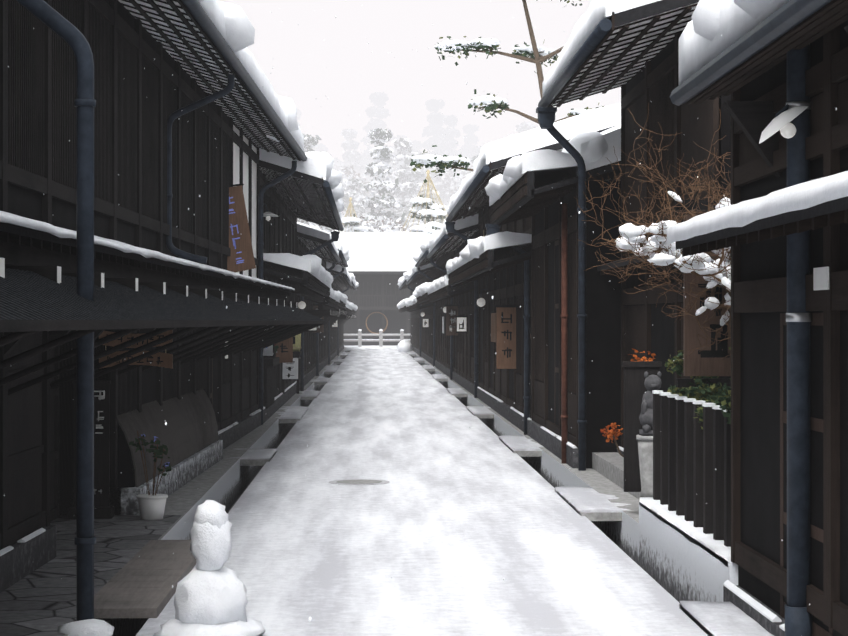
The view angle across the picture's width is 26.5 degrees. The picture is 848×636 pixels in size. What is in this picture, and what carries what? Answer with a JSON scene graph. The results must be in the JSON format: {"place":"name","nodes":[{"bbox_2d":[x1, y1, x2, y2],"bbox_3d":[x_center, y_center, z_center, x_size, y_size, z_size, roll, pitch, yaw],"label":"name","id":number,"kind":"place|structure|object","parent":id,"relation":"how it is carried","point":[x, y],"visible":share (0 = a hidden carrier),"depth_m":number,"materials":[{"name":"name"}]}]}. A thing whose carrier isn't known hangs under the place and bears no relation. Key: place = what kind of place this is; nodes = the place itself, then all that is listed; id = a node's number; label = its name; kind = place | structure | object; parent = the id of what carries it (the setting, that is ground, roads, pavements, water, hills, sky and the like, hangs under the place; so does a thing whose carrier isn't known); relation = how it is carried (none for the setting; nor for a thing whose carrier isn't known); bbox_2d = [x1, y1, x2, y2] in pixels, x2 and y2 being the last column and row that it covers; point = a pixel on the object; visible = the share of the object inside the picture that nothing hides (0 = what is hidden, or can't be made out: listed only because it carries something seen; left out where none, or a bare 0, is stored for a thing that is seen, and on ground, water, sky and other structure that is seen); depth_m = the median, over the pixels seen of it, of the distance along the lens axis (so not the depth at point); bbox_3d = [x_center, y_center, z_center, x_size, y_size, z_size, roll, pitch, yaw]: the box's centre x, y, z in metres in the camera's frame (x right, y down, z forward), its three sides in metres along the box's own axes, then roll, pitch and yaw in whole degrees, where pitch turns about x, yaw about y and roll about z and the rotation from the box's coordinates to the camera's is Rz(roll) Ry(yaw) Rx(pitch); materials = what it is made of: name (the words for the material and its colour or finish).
{"place":"outdoors","nodes":[
{"label":"outdoors","id":0,"kind":"place"},
{"bbox_2d":[304,143,327,151],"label":"broadleaf tree","id":1,"kind":"object","parent":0,"point":[320,145],"visible":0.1,"depth_m":635.42,"materials":[{"name":"white plant"}]},
{"bbox_2d":[330,232,430,345],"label":"building","id":2,"kind":"structure","parent":0,"point":[384,259],"depth_m":139.14,"materials":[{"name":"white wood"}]},
{"bbox_2d":[63,346,707,635],"bbox_3d":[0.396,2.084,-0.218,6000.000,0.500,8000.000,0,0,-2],"label":"ground","id":3,"kind":"structure","parent":0,"point":[336,556],"depth_m":16.60,"materials":[{"name":"white snow"}]},
{"bbox_2d":[0,515,181,635],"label":"forecourt paving","id":4,"kind":"structure","parent":3,"relation":"on","point":[41,601],"depth_m":13.02,"materials":[{"name":"grey stone"}]},
{"bbox_2d":[69,381,113,518],"bbox_3d":[-3.092,1.221,16.761,0.390,1.275,0.200,0,0,-2],"label":"signboard","id":5,"kind":"object","parent":4,"relation":"on","point":[104,509],"visible":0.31,"depth_m":16.74,"materials":[{"name":"brown wood"}]},
{"bbox_2d":[129,431,171,519],"bbox_3d":[-2.494,1.451,16.673,0.396,0.815,0.358,0,0,17],"label":"flower pot","id":6,"kind":"object","parent":4,"relation":"on","point":[152,506],"visible":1,"depth_m":16.59,"materials":[{"name":"white paint"}]},
{"bbox_2d":[60,389,222,514],"bbox_3d":[-3.087,1.540,20.517,0.810,1.760,7.075,0,0,0],"label":"inuyarai fence","id":7,"kind":"object","parent":3,"relation":"on","point":[187,435],"visible":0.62,"depth_m":19.36,"materials":[{"name":"wood"}]},
{"bbox_2d":[94,540,195,627],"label":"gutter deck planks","id":8,"kind":"object","parent":3,"relation":"on","point":[136,586],"visible":0.81,"depth_m":12.56,"materials":[{"name":"grey wood"}]},
{"bbox_2d":[0,0,327,592],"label":"house","id":9,"kind":"structure","parent":3,"relation":"on","point":[148,282],"depth_m":16.93,"materials":[{"name":"wood"}]},
{"bbox_2d":[16,0,114,635],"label":"downpipe","id":10,"kind":"object","parent":9,"relation":"attached to","point":[85,623],"visible":0.88,"depth_m":10.68,"materials":[{"name":"metal"}]},
{"bbox_2d":[99,330,172,368],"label":"hanging name boards","id":11,"kind":"object","parent":9,"relation":"attached to","point":[161,359],"visible":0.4,"depth_m":16.26,"materials":[{"name":"brown wood"}]},
{"bbox_2d":[166,74,234,263],"bbox_3d":[-2.583,-1.710,20.712,0.810,2.179,0.095,0,0,-2],"label":"downpipe","id":12,"kind":"object","parent":9,"relation":"attached to","point":[172,117],"visible":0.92,"depth_m":20.68,"materials":[{"name":"metal"}]},
{"bbox_2d":[227,183,255,271],"bbox_3d":[-2.885,-1.346,27.306,0.452,1.375,0.683,0,0,19],"label":"hanging sign","id":13,"kind":"object","parent":9,"relation":"attached to","point":[240,258],"visible":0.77,"depth_m":27.34,"materials":[{"name":"brown wood"}]},
{"bbox_2d":[258,161,296,424],"bbox_3d":[-2.595,-0.445,31.864,0.691,4.670,0.107,0,0,-2],"label":"downpipe","id":14,"kind":"object","parent":9,"relation":"attached to","point":[290,172],"visible":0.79,"depth_m":31.82,"materials":[{"name":"metal"}]},
{"bbox_2d":[153,500,265,635],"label":"snowman","id":15,"kind":"object","parent":3,"relation":"on","point":[210,598],"visible":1,"depth_m":10.67,"materials":[{"name":"white snow"}]},
{"bbox_2d":[259,148,343,422],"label":"house","id":16,"kind":"structure","parent":3,"relation":"on","point":[315,178],"depth_m":35.42,"materials":[{"name":"wood"}]},
{"bbox_2d":[263,326,300,408],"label":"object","id":17,"kind":"object","parent":16,"relation":"attached to","point":[289,370],"visible":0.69,"depth_m":35.19,"materials":[{"name":"brown wood"}]},
{"bbox_2d":[297,222,340,389],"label":"house","id":18,"kind":"structure","parent":3,"relation":"on","point":[309,238],"depth_m":51.34,"materials":[{"name":"wood"}]},
{"bbox_2d":[300,231,348,390],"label":"drainpipes","id":19,"kind":"object","parent":3,"relation":"on","point":[334,235],"visible":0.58,"depth_m":47.30,"materials":[{"name":"metal"}]},
{"bbox_2d":[314,239,349,371],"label":"house","id":20,"kind":"structure","parent":3,"relation":"on","point":[344,256],"depth_m":69.16,"materials":[{"name":"wood"}]},
{"bbox_2d":[326,261,353,360],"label":"house","id":21,"kind":"structure","parent":3,"relation":"on","point":[344,277],"depth_m":83.91,"materials":[{"name":"wood"}]},
{"bbox_2d":[336,273,358,352],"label":"house","id":22,"kind":"structure","parent":3,"relation":"on","point":[340,287],"depth_m":110.88,"materials":[{"name":"wood"}]},
{"bbox_2d":[335,197,369,231],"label":"snow-covered tree","id":23,"kind":"object","parent":3,"relation":"on","point":[351,224],"visible":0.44,"depth_m":161.94,"materials":[{"name":"white snow"}]},
{"bbox_2d":[328,479,389,484],"bbox_3d":[-0.758,1.917,21.058,0.720,0.008,0.720,0,0,-2],"label":"manhole cover","id":24,"kind":"object","parent":3,"relation":"on","point":[359,482],"visible":1,"depth_m":20.98,"materials":[{"name":"metal"}]},
{"bbox_2d":[344,329,409,346],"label":"stone fence posts","id":25,"kind":"object","parent":3,"relation":"on","point":[380,335],"visible":0.31,"depth_m":132.77,"materials":[{"name":"grey stone"}]},
{"bbox_2d":[397,340,411,351],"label":"snow pile","id":26,"kind":"structure","parent":3,"relation":"on","point":[404,345],"depth_m":109.11,"materials":[{"name":"white snow"}]},
{"bbox_2d":[397,272,421,354],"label":"house","id":27,"kind":"structure","parent":3,"relation":"on","point":[414,326],"depth_m":108.57,"materials":[{"name":"wood"}]},
{"bbox_2d":[405,261,435,364],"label":"house","id":28,"kind":"structure","parent":3,"relation":"on","point":[429,269],"depth_m":80.41,"materials":[{"name":"wood"}]},
{"bbox_2d":[263,203,487,316],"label":"street lamps","id":29,"kind":"object","parent":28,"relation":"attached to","point":[268,215],"visible":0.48,"depth_m":39.77,"materials":[{"name":"white paint"}]},
{"bbox_2d":[401,170,447,235],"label":"snow-covered tree","id":30,"kind":"object","parent":3,"relation":"on","point":[427,210],"visible":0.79,"depth_m":148.99,"materials":[{"name":"white snow"}]},
{"bbox_2d":[411,237,452,377],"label":"house","id":31,"kind":"structure","parent":3,"relation":"on","point":[420,293],"depth_m":65.64,"materials":[{"name":"wood"}]},
{"bbox_2d":[426,214,477,394],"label":"house","id":32,"kind":"structure","parent":3,"relation":"on","point":[442,241],"depth_m":48.65,"materials":[{"name":"wood"}]},
{"bbox_2d":[407,107,586,470],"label":"downpipes","id":33,"kind":"object","parent":3,"relation":"on","point":[546,117],"visible":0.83,"depth_m":23.20,"materials":[{"name":"metal"}]},
{"bbox_2d":[231,347,773,635],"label":"gutter slabs","id":34,"kind":"structure","parent":3,"relation":"on","point":[708,618],"depth_m":18.72,"materials":[{"name":"stone"}]},
{"bbox_2d":[410,0,603,182],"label":"pine tree","id":35,"kind":"object","parent":3,"relation":"on","point":[534,53],"visible":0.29,"depth_m":59.23,"materials":[{"name":"green plant"}]},
{"bbox_2d":[446,103,620,435],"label":"house","id":36,"kind":"structure","parent":3,"relation":"on","point":[493,264],"depth_m":31.89,"materials":[{"name":"wood"}]},
{"bbox_2d":[485,124,620,467],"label":"house","id":37,"kind":"structure","parent":3,"relation":"on","point":[539,186],"depth_m":22.68,"materials":[{"name":"wood"}]},
{"bbox_2d":[538,0,730,454],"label":"house","id":38,"kind":"structure","parent":3,"relation":"on","point":[630,48],"depth_m":19.21,"materials":[{"name":"wood"}]},
{"bbox_2d":[675,200,730,387],"bbox_3d":[2.394,0.294,14.534,0.730,2.730,0.127,0,0,-2],"label":"window","id":39,"kind":"structure","parent":38,"relation":"attached to","point":[709,361],"depth_m":14.51,"materials":[{"name":"brown wood"}]},
{"bbox_2d":[636,371,661,496],"bbox_3d":[2.093,1.063,16.488,0.300,1.159,0.300,0,0,-2],"label":"stone statue","id":40,"kind":"object","parent":3,"relation":"on","point":[644,437],"visible":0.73,"depth_m":16.41,"materials":[{"name":"grey stone"}]},
{"bbox_2d":[592,452,737,602],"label":"wall","id":41,"kind":"structure","parent":3,"relation":"on","point":[681,558],"depth_m":14.18,"materials":[{"name":"stone"}]},
{"bbox_2d":[600,348,655,456],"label":"flowers","id":42,"kind":"object","parent":41,"relation":"on","point":[611,435],"visible":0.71,"depth_m":20.40,"materials":[{"name":"orange plant"}]},
{"bbox_2d":[577,103,730,359],"bbox_3d":[2.456,-0.103,14.573,2.517,3.553,3.343,0,0,-2],"label":"bare garden tree","id":43,"kind":"object","parent":41,"relation":"on","point":[714,267],"visible":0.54,"depth_m":14.02,"materials":[{"name":"brown plant"}]},
{"bbox_2d":[621,362,730,546],"bbox_3d":[2.131,1.024,14.639,0.370,1.230,5.000,0,0,-2],"label":"garden fence","id":44,"kind":"object","parent":41,"relation":"on","point":[689,458],"visible":0.75,"depth_m":14.54,"materials":[{"name":"brown wood"}]},
{"bbox_2d":[665,347,730,429],"bbox_3d":[2.467,0.752,14.199,0.981,1.826,4.053,0,0,-2],"label":"conifer shrub","id":45,"kind":"object","parent":41,"relation":"on","point":[720,395],"visible":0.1,"depth_m":14.26,"materials":[{"name":"green plant"}]},
{"bbox_2d":[667,0,847,635],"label":"house","id":46,"kind":"structure","parent":3,"relation":"on","point":[760,218],"depth_m":10.31,"materials":[{"name":"wood"}]},
{"bbox_2d":[723,25,847,289],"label":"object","id":47,"kind":"structure","parent":46,"relation":"on","point":[753,119],"depth_m":10.79,"materials":[{"name":"brown wood"}]},
{"bbox_2d":[759,44,812,635],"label":"downpipe","id":48,"kind":"object","parent":46,"relation":"attached to","point":[790,121],"visible":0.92,"depth_m":9.98,"materials":[{"name":"metal"}]},
{"bbox_2d":[276,304,520,368],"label":"signs","id":49,"kind":"object","parent":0,"point":[503,327],"visible":0.69,"depth_m":31.35,"materials":[{"name":"brown wood"}]},
{"bbox_2d":[217,0,620,161],"label":"sky","id":50,"kind":"structure","parent":0,"point":[308,69],"materials":[{"name":"white"}]},
{"bbox_2d":[4,0,836,620],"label":"snowflakes","id":51,"kind":"object","parent":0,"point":[360,246],"visible":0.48,"depth_m":13.59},
{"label":"hill terrain","id":52,"kind":"structure","parent":0,"visible":0},
{"bbox_2d":[299,134,321,225],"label":"hill tree","id":53,"kind":"object","parent":52,"relation":"on","point":[310,141],"visible":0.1,"depth_m":199.10,"materials":[{"name":"white plant"}]},
{"bbox_2d":[297,218,334,231],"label":"hill tree","id":54,"kind":"object","parent":52,"relation":"on","point":[305,222],"depth_m":183.89,"materials":[{"name":"white plant"}]},
{"bbox_2d":[318,213,342,231],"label":"hill tree","id":55,"kind":"object","parent":52,"relation":"on","point":[324,228],"visible":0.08,"depth_m":182.62,"materials":[{"name":"white plant"}]},
{"bbox_2d":[337,128,364,175],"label":"hill tree","id":56,"kind":"object","parent":52,"relation":"on","point":[349,154],"visible":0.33,"depth_m":249.47,"materials":[{"name":"white plant"}]},
{"bbox_2d":[332,157,369,181],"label":"hill tree","id":57,"kind":"object","parent":52,"relation":"on","point":[336,160],"visible":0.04,"depth_m":259.86,"materials":[{"name":"white plant"}]},
{"bbox_2d":[340,177,365,224],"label":"hill tree","id":58,"kind":"object","parent":52,"relation":"on","point":[349,185],"visible":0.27,"depth_m":212.53,"materials":[{"name":"white plant"}]},
{"bbox_2d":[344,158,362,174],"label":"hill tree","id":59,"kind":"object","parent":52,"relation":"on","point":[346,160],"visible":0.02,"depth_m":260.43,"materials":[{"name":"white plant"}]},
{"bbox_2d":[343,153,370,171],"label":"hill tree","id":60,"kind":"object","parent":52,"relation":"on","point":[364,162],"visible":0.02,"depth_m":272.81,"materials":[{"name":"white plant"}]},
{"bbox_2d":[335,165,386,213],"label":"hill tree","id":61,"kind":"object","parent":52,"relation":"on","point":[345,172],"visible":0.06,"depth_m":221.31,"materials":[{"name":"white plant"}]},
{"bbox_2d":[343,215,409,231],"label":"bush","id":62,"kind":"object","parent":52,"relation":"on","point":[386,224],"visible":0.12,"depth_m":189.33,"materials":[{"name":"white plant"}]},
{"bbox_2d":[360,92,393,179],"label":"hill tree","id":63,"kind":"object","parent":52,"relation":"on","point":[379,100],"visible":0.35,"depth_m":264.66,"materials":[{"name":"white plant"}]},
{"bbox_2d":[373,161,392,210],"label":"hill tree","id":64,"kind":"object","parent":52,"relation":"on","point":[384,179],"visible":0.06,"depth_m":238.10,"materials":[{"name":"white plant"}]},
{"bbox_2d":[360,128,407,227],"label":"hill tree","id":65,"kind":"object","parent":52,"relation":"on","point":[380,153],"visible":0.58,"depth_m":196.90,"materials":[{"name":"white plant"}]},
{"bbox_2d":[381,181,395,212],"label":"hill tree","id":66,"kind":"object","parent":52,"relation":"on","point":[386,194],"visible":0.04,"depth_m":236.08,"materials":[{"name":"white plant"}]},
{"bbox_2d":[385,146,399,169],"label":"hill tree","id":67,"kind":"object","parent":52,"relation":"on","point":[395,152],"visible":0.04,"depth_m":254.61,"materials":[{"name":"white plant"}]},
{"bbox_2d":[391,135,406,166],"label":"hill tree","id":68,"kind":"object","parent":52,"relation":"on","point":[398,137],"visible":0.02,"depth_m":262.22,"materials":[{"name":"white plant"}]},
{"bbox_2d":[384,138,421,231],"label":"hill tree","id":69,"kind":"object","parent":52,"relation":"on","point":[402,172],"visible":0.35,"depth_m":218.47,"materials":[{"name":"white plant"}]},
{"bbox_2d":[397,169,424,225],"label":"hill tree","id":70,"kind":"object","parent":52,"relation":"on","point":[416,176],"visible":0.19,"depth_m":219.04,"materials":[{"name":"white plant"}]},
{"bbox_2d":[395,150,426,223],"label":"hill tree","id":71,"kind":"object","parent":52,"relation":"on","point":[415,153],"visible":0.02,"depth_m":232.04,"materials":[{"name":"white plant"}]},
{"bbox_2d":[408,220,424,229],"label":"bush","id":72,"kind":"object","parent":52,"relation":"on","point":[414,223],"visible":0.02,"depth_m":212.16,"materials":[{"name":"white plant"}]},
{"bbox_2d":[392,167,450,217],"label":"hill tree","id":73,"kind":"object","parent":52,"relation":"on","point":[446,200],"visible":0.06,"depth_m":239.82,"materials":[{"name":"white plant"}]},
{"bbox_2d":[422,189,443,223],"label":"hill tree","id":74,"kind":"object","parent":52,"relation":"on","point":[431,196],"visible":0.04,"depth_m":197.55,"materials":[{"name":"white plant"}]},
{"bbox_2d":[422,99,455,174],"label":"hill tree","id":75,"kind":"object","parent":52,"relation":"on","point":[434,119],"visible":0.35,"depth_m":266.04,"materials":[{"name":"white plant"}]},
{"bbox_2d":[420,161,472,216],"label":"hill tree","id":76,"kind":"object","parent":52,"relation":"on","point":[452,183],"visible":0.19,"depth_m":232.76,"materials":[{"name":"white plant"}]},
{"bbox_2d":[438,114,462,219],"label":"hill tree","id":77,"kind":"object","parent":52,"relation":"on","point":[448,145],"visible":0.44,"depth_m":261.58,"materials":[{"name":"white plant"}]},
{"bbox_2d":[455,148,474,173],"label":"hill tree","id":78,"kind":"object","parent":52,"relation":"on","point":[469,156],"visible":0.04,"depth_m":274.05,"materials":[{"name":"white plant"}]},
{"bbox_2d":[459,124,478,155],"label":"hill tree","id":79,"kind":"object","parent":52,"relation":"on","point":[470,137],"visible":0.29,"depth_m":299.12,"materials":[{"name":"white plant"}]},
{"bbox_2d":[470,155,478,172],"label":"hill tree","id":80,"kind":"object","parent":52,"relation":"on","point":[473,159],"visible":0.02,"depth_m":219.85,"materials":[{"name":"white plant"}]},
{"bbox_2d":[515,121,536,132],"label":"clump","id":81,"kind":"object","parent":52,"relation":"on","point":[524,126],"visible":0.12,"depth_m":244.42,"materials":[{"name":"white plant"}]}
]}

